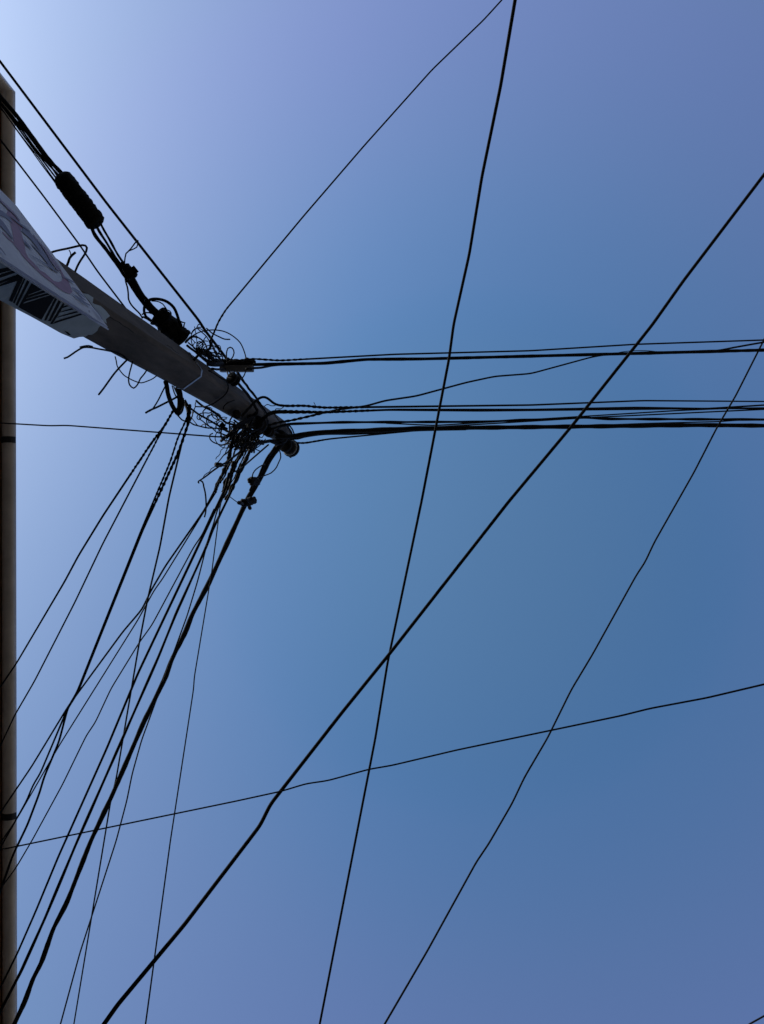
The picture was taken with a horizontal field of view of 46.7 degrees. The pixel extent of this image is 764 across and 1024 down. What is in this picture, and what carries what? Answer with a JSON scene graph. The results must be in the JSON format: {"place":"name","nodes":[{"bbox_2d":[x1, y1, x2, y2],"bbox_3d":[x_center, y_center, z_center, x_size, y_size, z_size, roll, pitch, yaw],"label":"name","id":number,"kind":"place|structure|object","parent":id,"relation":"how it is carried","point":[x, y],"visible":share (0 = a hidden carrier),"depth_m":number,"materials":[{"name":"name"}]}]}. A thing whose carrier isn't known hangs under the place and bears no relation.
{"place":"outdoors","nodes":[
{"label":"outdoors","id":0,"kind":"place"},
{"bbox_2d":[0,424,165,746],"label":"drop wire","id":1,"kind":"object","parent":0,"point":[160,433],"visible":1,"depth_m":5.75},
{"bbox_2d":[90,227,155,315],"bbox_3d":[-1.674,-1.558,5.731,0.054,0.104,0.776,-35,-95,3],"label":"cable","id":2,"kind":"object","parent":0,"point":[102,244],"visible":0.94,"depth_m":5.72,"materials":[{"name":"rubber"}]},
{"bbox_2d":[55,171,103,228],"bbox_3d":[-1.959,-2.017,5.729,0.138,0.150,0.401,-37,-95,3],"label":"splice sleeve","id":3,"kind":"object","parent":2,"relation":"attached to","point":[80,201],"visible":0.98,"depth_m":5.67,"materials":[{"name":"plastic"}]},
{"bbox_2d":[0,106,54,180],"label":"cable","id":4,"kind":"object","parent":3,"relation":"attached to","point":[32,150],"visible":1,"depth_m":5.72,"materials":[{"name":"rubber"}]},
{"bbox_2d":[0,108,54,182],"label":"cable","id":5,"kind":"object","parent":3,"relation":"attached to","point":[29,147],"visible":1,"depth_m":5.71,"materials":[{"name":"rubber"}]},
{"bbox_2d":[0,103,55,176],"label":"cable","id":6,"kind":"object","parent":3,"relation":"attached to","point":[36,152],"visible":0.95,"depth_m":5.71,"materials":[{"name":"rubber"}]},
{"bbox_2d":[0,102,56,174],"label":"cable","id":7,"kind":"object","parent":3,"relation":"attached to","point":[12,116],"visible":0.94,"depth_m":5.71,"materials":[{"name":"rubber"}]},
{"bbox_2d":[0,100,58,173],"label":"cable","id":8,"kind":"object","parent":3,"relation":"attached to","point":[35,148],"visible":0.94,"depth_m":5.71,"materials":[{"name":"rubber"}]},
{"bbox_2d":[0,93,62,172],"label":"cable","id":9,"kind":"object","parent":3,"relation":"attached to","point":[29,132],"visible":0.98,"depth_m":5.70,"materials":[{"name":"rubber"}]},
{"bbox_2d":[95,225,157,312],"bbox_3d":[-1.647,-1.543,5.726,0.055,0.096,0.796,-35,-95,3],"label":"cable","id":10,"kind":"object","parent":3,"relation":"attached to","point":[111,251],"visible":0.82,"depth_m":5.72,"materials":[{"name":"rubber"}]},
{"bbox_2d":[149,297,182,327],"bbox_3d":[-1.393,-1.311,5.732,0.307,0.019,0.105,34,-89,6],"label":"cable coil","id":11,"kind":"object","parent":10,"relation":"on","point":[171,305],"visible":1,"depth_m":5.72,"materials":[{"name":"rubber"}]},
{"bbox_2d":[143,306,156,326],"bbox_3d":[-1.516,-1.284,5.768,0.069,0.066,0.176,-18,-94,5],"label":"cable coil","id":12,"kind":"object","parent":11,"relation":"on","point":[146,316],"visible":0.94,"depth_m":5.76,"materials":[{"name":"rubber"}]},
{"bbox_2d":[99,221,158,310],"bbox_3d":[-1.644,-1.581,5.728,0.042,0.096,0.719,-33,-95,4],"label":"cable","id":13,"kind":"object","parent":3,"relation":"attached to","point":[110,241],"visible":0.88,"depth_m":5.72,"materials":[{"name":"rubber"}]},
{"bbox_2d":[150,309,189,345],"bbox_3d":[-1.387,-1.210,5.800,0.254,0.207,0.145,44,-88,6],"label":"splice sleeve","id":14,"kind":"object","parent":2,"relation":"attached to","point":[159,317],"visible":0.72,"depth_m":5.75,"materials":[{"name":"plastic"}]},
{"bbox_2d":[120,261,156,313],"bbox_3d":[-1.567,-1.437,5.714,0.041,0.105,0.399,-33,-95,3],"label":"cable","id":15,"kind":"object","parent":14,"relation":"attached to","point":[142,295],"visible":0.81,"depth_m":5.71,"materials":[{"name":"rubber"}]},
{"bbox_2d":[121,263,137,279],"bbox_3d":[-1.619,-1.537,5.662,0.069,0.069,0.106,-40,-96,3],"label":"cable tie","id":16,"kind":"object","parent":15,"relation":"attached to","point":[126,269],"visible":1,"depth_m":5.64,"materials":[{"name":"plastic"}]},
{"bbox_2d":[125,266,138,278],"bbox_3d":[-1.594,-1.528,5.640,0.075,0.008,0.050,-39,-96,3],"label":"cable tag","id":17,"kind":"object","parent":16,"relation":"hanging from","point":[134,269],"visible":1,"depth_m":5.64,"materials":[{"name":"plastic"}]},
{"bbox_2d":[124,276,142,318],"bbox_3d":[-1.602,-1.365,5.654,0.047,0.010,0.301,-24,-95,4],"label":"wire loop","id":18,"kind":"object","parent":16,"relation":"attached to","point":[135,309],"visible":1,"depth_m":5.65,"materials":[{"name":"rubber"}]},
{"bbox_2d":[124,240,137,263],"bbox_3d":[-1.626,-1.676,5.695,0.034,0.059,0.188,21,-90,6],"label":"wire loop","id":19,"kind":"object","parent":15,"relation":"attached to","point":[128,251],"visible":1,"depth_m":5.69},
{"bbox_2d":[157,318,178,342],"bbox_3d":[-1.378,-1.184,5.774,0.118,0.160,0.170,-42,-96,3],"label":"splice sleeve","id":20,"kind":"object","parent":14,"relation":"attached to","point":[166,327],"visible":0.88,"depth_m":5.73,"materials":[{"name":"plastic"}]},
{"bbox_2d":[0,0,763,1023],"label":"sky","id":21,"kind":"structure","parent":0,"point":[622,881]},
{"label":"ground","id":22,"kind":"structure","parent":0,"visible":0},
{"bbox_2d":[0,73,16,1023],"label":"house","id":23,"kind":"structure","parent":22,"relation":"on","point":[8,816],"depth_m":6.76,"materials":[{"name":"black"}]},
{"bbox_2d":[0,138,124,306],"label":"telephone wire","id":24,"kind":"object","parent":23,"relation":"attached to","point":[61,220],"visible":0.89,"depth_m":5.36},
{"bbox_2d":[0,407,188,893],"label":"drop wire","id":25,"kind":"object","parent":23,"relation":"attached to","point":[60,735],"visible":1,"depth_m":5.84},
{"bbox_2d":[0,404,191,848],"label":"drop wire","id":26,"kind":"object","parent":23,"relation":"attached to","point":[171,466],"visible":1,"depth_m":5.85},
{"bbox_2d":[0,492,216,843],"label":"drop wire","id":27,"kind":"object","parent":23,"relation":"attached to","point":[112,660],"visible":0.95,"depth_m":6.35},
{"bbox_2d":[3,509,214,885],"bbox_3d":[-2.202,1.766,6.192,0.156,1.299,4.010,27,-90,6],"label":"drop wire","id":28,"kind":"object","parent":23,"relation":"attached to","point":[109,693],"visible":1,"depth_m":6.35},
{"bbox_2d":[0,422,224,437],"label":"telephone wire","id":29,"kind":"object","parent":23,"relation":"attached to","point":[110,428],"visible":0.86,"depth_m":6.55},
{"bbox_2d":[0,60,227,358],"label":"telephone wire","id":30,"kind":"object","parent":23,"relation":"attached to","point":[108,205],"visible":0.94,"depth_m":6.15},
{"bbox_2d":[0,472,230,988],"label":"drop wire","id":31,"kind":"object","parent":23,"relation":"attached to","point":[144,659],"visible":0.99,"depth_m":6.52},
{"bbox_2d":[0,470,240,1013],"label":"drop wire","id":32,"kind":"object","parent":23,"relation":"attached to","point":[102,783],"visible":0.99,"depth_m":6.54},
{"bbox_2d":[0,683,763,850],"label":"telephone wire","id":33,"kind":"object","parent":23,"relation":"attached to","point":[733,691],"visible":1,"depth_m":5.94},
{"bbox_2d":[102,173,763,1023],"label":"power cable","id":34,"kind":"object","parent":23,"relation":"attached to","point":[272,801],"visible":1,"depth_m":6.43,"materials":[{"name":"rubber"}]},
{"bbox_2d":[384,343,762,1023],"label":"telephone wire","id":35,"kind":"object","parent":23,"relation":"attached to","point":[566,699],"visible":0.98,"depth_m":7.00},
{"bbox_2d":[56,258,299,456],"bbox_3d":[-1.407,-0.953,3.504,0.306,10.400,0.428,-35,-95,3],"label":"utility pole","id":36,"kind":"object","parent":22,"relation":"on","point":[138,341],"visible":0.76,"depth_m":5.24,"materials":[{"name":"concrete"}]},
{"bbox_2d":[0,190,108,329],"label":"sign board","id":37,"kind":"object","parent":36,"relation":"attached to","point":[26,253],"visible":1,"depth_m":3.49,"materials":[{"name":"white paint"}]},
{"bbox_2d":[0,263,109,337],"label":"poster","id":38,"kind":"object","parent":36,"relation":"attached to","point":[21,293],"visible":0.76,"depth_m":3.83,"materials":[{"name":"paper"}]},
{"bbox_2d":[51,244,87,271],"bbox_3d":[-1.403,-1.178,4.006,0.135,0.234,0.041,-43,-96,3],"label":"step hook","id":39,"kind":"object","parent":36,"relation":"attached to","point":[72,247],"visible":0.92,"depth_m":4.00,"materials":[{"name":"metal"}]},
{"bbox_2d":[66,251,75,265],"bbox_3d":[-1.430,-1.157,4.063,0.014,0.042,0.087,42,-88,6],"label":"wire stub","id":40,"kind":"object","parent":36,"relation":"attached to","point":[70,257],"visible":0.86,"depth_m":4.05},
{"bbox_2d":[64,346,128,360],"bbox_3d":[-1.385,-0.750,4.300,0.036,0.511,0.152,43,-88,6],"label":"wire stub","id":41,"kind":"object","parent":36,"relation":"attached to","point":[77,350],"visible":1,"depth_m":4.20,"materials":[{"name":"rubber"}]},
{"bbox_2d":[98,360,126,394],"bbox_3d":[-1.437,-0.733,4.741,0.034,0.227,0.263,20,-90,6],"label":"wire stub","id":42,"kind":"object","parent":36,"relation":"attached to","point":[113,374],"visible":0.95,"depth_m":4.73,"materials":[{"name":"rubber"}]},
{"bbox_2d":[115,356,156,382],"bbox_3d":[-1.381,-0.775,4.918,0.032,0.584,0.092,18,-91,6],"label":"wire loop","id":43,"kind":"object","parent":36,"relation":"hanging from","point":[131,379],"visible":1,"depth_m":4.89,"materials":[{"name":"rubber"}]},
{"bbox_2d":[128,361,146,388],"bbox_3d":[-1.398,-0.771,5.010,0.022,0.247,0.141,24,-90,6],"label":"wire loop","id":44,"kind":"object","parent":36,"relation":"hanging from","point":[129,376],"visible":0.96,"depth_m":4.99,"materials":[{"name":"rubber"}]},
{"bbox_2d":[12,443,284,1023],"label":"power cable","id":45,"kind":"object","parent":36,"relation":"attached to","point":[227,542],"visible":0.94,"depth_m":6.88,"materials":[{"name":"rubber"}]},
{"bbox_2d":[237,496,256,509],"bbox_3d":[-1.180,-0.085,7.682,0.090,0.534,0.127,0,-92,6],"label":"cable clamp","id":46,"kind":"object","parent":45,"relation":"attached to","point":[248,502],"visible":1,"depth_m":7.70,"materials":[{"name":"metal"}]},
{"bbox_2d":[145,386,164,412],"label":"loose wire","id":47,"kind":"object","parent":36,"relation":"attached to","point":[157,401],"visible":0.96,"depth_m":5.40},
{"bbox_2d":[145,393,180,413],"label":"loose wire","id":48,"kind":"object","parent":36,"relation":"attached to","point":[164,403],"visible":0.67,"depth_m":5.69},
{"bbox_2d":[163,381,179,415],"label":"loose wire","id":49,"kind":"object","parent":36,"relation":"attached to","point":[170,400],"visible":0.98,"depth_m":5.52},
{"bbox_2d":[0,410,173,687],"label":"drop wire","id":50,"kind":"object","parent":49,"relation":"attached to","point":[120,489],"visible":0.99,"depth_m":5.77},
{"bbox_2d":[175,387,182,411],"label":"loose wire","id":51,"kind":"object","parent":36,"relation":"attached to","point":[179,402],"visible":0.65,"depth_m":5.85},
{"bbox_2d":[178,398,184,415],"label":"loose wire","id":52,"kind":"object","parent":36,"relation":"attached to","point":[180,413],"visible":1,"depth_m":5.76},
{"bbox_2d":[192,340,211,360],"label":"loose wire","id":53,"kind":"object","parent":36,"relation":"attached to","point":[202,352],"visible":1,"depth_m":5.65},
{"bbox_2d":[184,399,225,431],"bbox_3d":[-1.266,-0.681,6.369,0.036,0.695,0.170,-40,-96,3],"label":"loose wire","id":54,"kind":"object","parent":36,"relation":"attached to","point":[197,413],"visible":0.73,"depth_m":6.30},
{"bbox_2d":[195,370,228,406],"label":"loose wire","id":55,"kind":"object","parent":36,"relation":"attached to","point":[223,395],"visible":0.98,"depth_m":6.16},
{"bbox_2d":[195,400,233,424],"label":"loose wire","id":56,"kind":"object","parent":36,"relation":"attached to","point":[209,409],"visible":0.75,"depth_m":6.55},
{"bbox_2d":[206,362,224,366],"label":"cable","id":57,"kind":"object","parent":36,"relation":"attached to","point":[221,364],"visible":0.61,"depth_m":6.62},
{"bbox_2d":[212,357,255,371],"bbox_3d":[-1.200,-1.192,7.166,0.362,0.067,0.119,0,-92,6],"label":"splice box","id":58,"kind":"object","parent":57,"relation":"attached to","point":[240,366],"visible":0.62,"depth_m":7.14,"materials":[{"name":"grey plastic"}]},
{"bbox_2d":[211,367,225,370],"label":"cable","id":59,"kind":"object","parent":36,"relation":"attached to","point":[217,369],"visible":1,"depth_m":6.52,"materials":[{"name":"rubber"}]},
{"bbox_2d":[234,383,257,428],"bbox_3d":[-1.050,-0.785,6.804,0.063,0.563,0.345,11,-91,6],"label":"cable","id":60,"kind":"object","parent":36,"relation":"attached to","point":[250,399],"visible":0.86,"depth_m":6.83,"materials":[{"name":"rubber"}]},
{"bbox_2d":[225,411,257,437],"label":"cable","id":61,"kind":"object","parent":60,"relation":"attached to","point":[255,413],"visible":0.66,"depth_m":6.84,"materials":[{"name":"rubber"}]},
{"bbox_2d":[178,416,228,432],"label":"loose wire","id":62,"kind":"object","parent":61,"relation":"hanging from","point":[202,426],"visible":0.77,"depth_m":6.28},
{"bbox_2d":[229,426,243,439],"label":"loose wire","id":63,"kind":"object","parent":61,"relation":"attached to","point":[234,433],"visible":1,"depth_m":6.67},
{"bbox_2d":[238,372,268,423],"bbox_3d":[-1.071,-0.958,7.450,0.064,0.624,0.404,-18,-94,5],"label":"cable","id":64,"kind":"object","parent":36,"relation":"attached to","point":[248,388],"visible":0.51,"depth_m":7.34,"materials":[{"name":"rubber"}]},
{"bbox_2d":[236,439,279,445],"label":"cable","id":65,"kind":"object","parent":36,"relation":"attached to","point":[266,441],"visible":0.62,"depth_m":7.70,"materials":[{"name":"rubber"}]},
{"bbox_2d":[221,437,245,491],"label":"drop wire","id":66,"kind":"object","parent":65,"relation":"attached to","point":[231,468],"visible":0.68,"depth_m":7.11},
{"bbox_2d":[223,439,249,498],"bbox_3d":[-1.192,-0.354,7.166,0.062,0.136,0.529,23,-90,6],"label":"drop wire","id":67,"kind":"object","parent":65,"relation":"attached to","point":[241,454],"visible":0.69,"depth_m":7.15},
{"bbox_2d":[198,451,241,483],"bbox_3d":[-1.203,-0.350,6.708,0.048,0.909,0.351,13,-91,6],"label":"loose wire","id":68,"kind":"object","parent":67,"relation":"hanging from","point":[229,460],"visible":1,"depth_m":6.62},
{"bbox_2d":[200,480,206,516],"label":"loose wire","id":69,"kind":"object","parent":68,"relation":"hanging from","point":[205,498],"visible":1,"depth_m":6.46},
{"bbox_2d":[223,445,249,497],"bbox_3d":[-1.182,-0.349,7.169,0.044,0.260,0.498,20,-90,6],"label":"drop wire","id":70,"kind":"object","parent":65,"relation":"attached to","point":[248,447],"visible":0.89,"depth_m":7.24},
{"bbox_2d":[224,445,252,499],"bbox_3d":[-1.170,-0.340,7.347,0.062,0.247,0.537,18,-91,6],"label":"drop wire","id":71,"kind":"object","parent":65,"relation":"attached to","point":[246,459],"visible":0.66,"depth_m":7.31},
{"bbox_2d":[232,444,268,471],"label":"loose wire","id":72,"kind":"object","parent":71,"relation":"attached to","point":[253,457],"visible":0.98,"depth_m":7.63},
{"bbox_2d":[249,445,275,490],"bbox_3d":[-1.050,-0.434,8.030,0.044,0.529,0.552,18,-91,6],"label":"power cable","id":73,"kind":"object","parent":36,"relation":"attached to","point":[265,461],"visible":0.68,"depth_m":7.95,"materials":[{"name":"rubber"}]},
{"bbox_2d":[247,477,260,485],"bbox_3d":[-1.121,-0.267,7.758,0.076,0.291,0.083,34,-89,6],"label":"cable clamp","id":74,"kind":"object","parent":73,"relation":"attached to","point":[253,481],"visible":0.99,"depth_m":7.66,"materials":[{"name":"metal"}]},
{"bbox_2d":[260,451,280,477],"bbox_3d":[-1.023,-0.439,8.161,0.042,0.573,0.309,18,-91,6],"label":"wire loop","id":75,"kind":"object","parent":36,"relation":"hanging from","point":[275,467],"visible":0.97,"depth_m":8.34,"materials":[{"name":"rubber"}]},
{"bbox_2d":[270,440,285,445],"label":"cable","id":76,"kind":"object","parent":36,"relation":"attached to","point":[276,444],"visible":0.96,"depth_m":8.00,"materials":[{"name":"rubber"}]},
{"bbox_2d":[298,432,404,443],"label":"telephone wire","id":77,"kind":"object","parent":36,"relation":"attached to","point":[340,438],"visible":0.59,"depth_m":8.45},
{"bbox_2d":[290,430,458,439],"bbox_3d":[-0.055,-0.748,8.353,1.691,0.184,0.059,-4,-93,6],"label":"power cable","id":78,"kind":"object","parent":36,"relation":"attached to","point":[369,433],"visible":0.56,"depth_m":8.35,"materials":[{"name":"rubber"}]},
{"bbox_2d":[267,356,599,426],"bbox_3d":[0.699,-1.087,7.593,3.416,0.571,0.074,-12,-94,5],"label":"telephone wire","id":79,"kind":"object","parent":36,"relation":"attached to","point":[298,418],"visible":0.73,"depth_m":7.57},
{"bbox_2d":[260,404,763,420],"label":"telephone wire","id":80,"kind":"object","parent":36,"relation":"attached to","point":[371,410],"visible":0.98,"depth_m":7.70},
{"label":"loose wire","id":81,"kind":"object","parent":36,"relation":"attached to","visible":0},
{"bbox_2d":[188,329,245,358],"bbox_3d":[-1.062,-1.104,5.937,0.053,1.087,0.216,32,-89,6],"label":"loose wire","id":82,"kind":"object","parent":81,"relation":"attached to","point":[222,331],"visible":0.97,"depth_m":5.70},
{"bbox_3d":[-3.795,11.915,4.697,17.700,13.200,6.900,0,-92,6],"label":"house","id":83,"kind":"object","parent":22,"relation":"on","visible":0},
{"bbox_2d":[73,444,182,1023],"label":"drop wire","id":84,"kind":"object","parent":83,"relation":"attached to","point":[176,465],"visible":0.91,"depth_m":6.55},
{"bbox_2d":[60,500,222,1023],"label":"drop wire","id":85,"kind":"object","parent":83,"relation":"attached to","point":[134,767],"visible":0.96,"depth_m":7.17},
{"bbox_2d":[145,498,222,1023],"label":"drop wire","id":86,"kind":"object","parent":83,"relation":"attached to","point":[180,774],"visible":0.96,"depth_m":6.92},
{"bbox_2d":[319,0,516,1023],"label":"power cable","id":87,"kind":"object","parent":83,"relation":"attached to","point":[448,361],"visible":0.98,"depth_m":7.07,"materials":[{"name":"rubber"}]},
{"bbox_3d":[8.782,3.085,4.208,7.700,14.000,10.100,0,-92,6],"label":"house","id":88,"kind":"object","parent":22,"relation":"on","visible":0},
{"bbox_2d":[241,396,763,416],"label":"telephone wire","id":89,"kind":"object","parent":88,"relation":"attached to","point":[304,405],"visible":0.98,"depth_m":7.22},
{"bbox_2d":[253,348,763,365],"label":"power cable","id":90,"kind":"object","parent":88,"relation":"attached to","point":[495,357],"visible":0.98,"depth_m":7.28,"materials":[{"name":"rubber"}]},
{"bbox_2d":[245,366,273,369],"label":"power cable","id":91,"kind":"object","parent":90,"relation":"attached to","point":[251,368],"visible":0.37,"depth_m":6.96,"materials":[{"name":"rubber"}]},
{"bbox_2d":[711,341,763,351],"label":"telephone wire","id":92,"kind":"object","parent":90,"relation":"attached to","point":[737,346],"visible":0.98,"depth_m":7.48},
{"bbox_2d":[262,407,763,417],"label":"telephone wire","id":93,"kind":"object","parent":88,"relation":"attached to","point":[324,412],"visible":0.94,"depth_m":7.68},
{"bbox_2d":[270,417,763,429],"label":"power cable","id":94,"kind":"object","parent":88,"relation":"attached to","point":[508,420],"visible":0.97,"depth_m":7.87,"materials":[{"name":"rubber"}]},
{"bbox_2d":[276,423,763,438],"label":"power cable","id":95,"kind":"object","parent":88,"relation":"attached to","point":[480,427],"visible":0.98,"depth_m":8.01,"materials":[{"name":"rubber"}]},
{"bbox_2d":[394,408,763,425],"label":"telephone wire","id":96,"kind":"object","parent":88,"relation":"attached to","point":[584,416],"visible":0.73,"depth_m":8.36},
{"bbox_2d":[449,409,763,425],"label":"telephone wire","id":97,"kind":"object","parent":88,"relation":"attached to","point":[621,416],"visible":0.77,"depth_m":8.34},
{"bbox_2d":[627,419,763,423],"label":"telephone wire","id":98,"kind":"object","parent":88,"relation":"attached to","point":[702,421],"visible":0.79,"depth_m":8.18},
{"bbox_2d":[749,1015,763,1023],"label":"telephone wire","id":99,"kind":"object","parent":88,"relation":"attached to","point":[757,1019],"visible":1,"depth_m":8.47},
{"bbox_3d":[5.697,-12.409,4.689,13.800,13.000,7.100,0,-92,6],"label":"house","id":100,"kind":"object","parent":22,"relation":"on","visible":0},
{"bbox_2d":[210,0,501,339],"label":"telephone wire","id":101,"kind":"object","parent":100,"relation":"attached to","point":[350,161],"visible":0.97,"depth_m":6.57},
{"bbox_3d":[8.771,-5.311,4.472,7.700,13.800,6.900,0,-92,6],"label":"house","id":102,"kind":"object","parent":22,"relation":"on","visible":0},
{"bbox_2d":[226,339,763,362],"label":"telephone wire","id":103,"kind":"object","parent":102,"relation":"attached to","point":[277,360],"visible":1,"depth_m":6.92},
{"bbox_2d":[226,347,234,361],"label":"loose wire","id":104,"kind":"object","parent":103,"relation":"hanging from","point":[233,353],"visible":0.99,"depth_m":6.24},
{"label":"loose wire","id":105,"kind":"object","parent":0,"visible":0},
{"bbox_2d":[209,433,227,445],"bbox_3d":[-1.212,-0.531,6.578,0.022,0.437,0.069,10,-91,6],"label":"wire loop","id":106,"kind":"object","parent":105,"relation":"hanging from","point":[214,442],"visible":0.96,"depth_m":6.46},
{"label":"loose wire","id":107,"kind":"object","parent":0,"visible":0},
{"bbox_2d":[215,429,229,447],"bbox_3d":[-1.162,-0.541,6.530,0.028,0.521,0.139,30,-89,6],"label":"wire loop","id":108,"kind":"object","parent":107,"relation":"hanging from","point":[215,437],"visible":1,"depth_m":6.38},
{"bbox_3d":[-1.129,-0.600,7.390,0.109,0.786,0.139,0,-92,6],"label":"wire loop","id":109,"kind":"object","parent":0,"visible":0},
{"bbox_2d":[219,433,240,483],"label":"drop wire","id":110,"kind":"object","parent":109,"relation":"attached to","point":[227,468],"visible":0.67,"depth_m":6.94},
{"bbox_2d":[214,435,235,491],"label":"drop wire","id":111,"kind":"object","parent":110,"relation":"attached to","point":[229,454],"visible":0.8,"depth_m":6.92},
{"bbox_2d":[0,475,223,813],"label":"drop wire","id":112,"kind":"object","parent":111,"relation":"attached to","point":[154,584],"visible":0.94,"depth_m":6.39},
{"bbox_2d":[231,461,236,467],"bbox_3d":[-1.178,-0.380,7.040,0.044,0.057,0.055,21,-90,6],"label":"wire joint","id":113,"kind":"object","parent":110,"relation":"attached to","point":[233,464],"visible":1,"depth_m":7.03,"materials":[{"name":"plastic"}]},
{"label":"wire loop","id":114,"kind":"object","parent":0,"visible":0},
{"bbox_2d":[186,344,212,364],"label":"loose wire","id":115,"kind":"object","parent":114,"relation":"attached to","point":[190,348],"visible":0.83,"depth_m":5.76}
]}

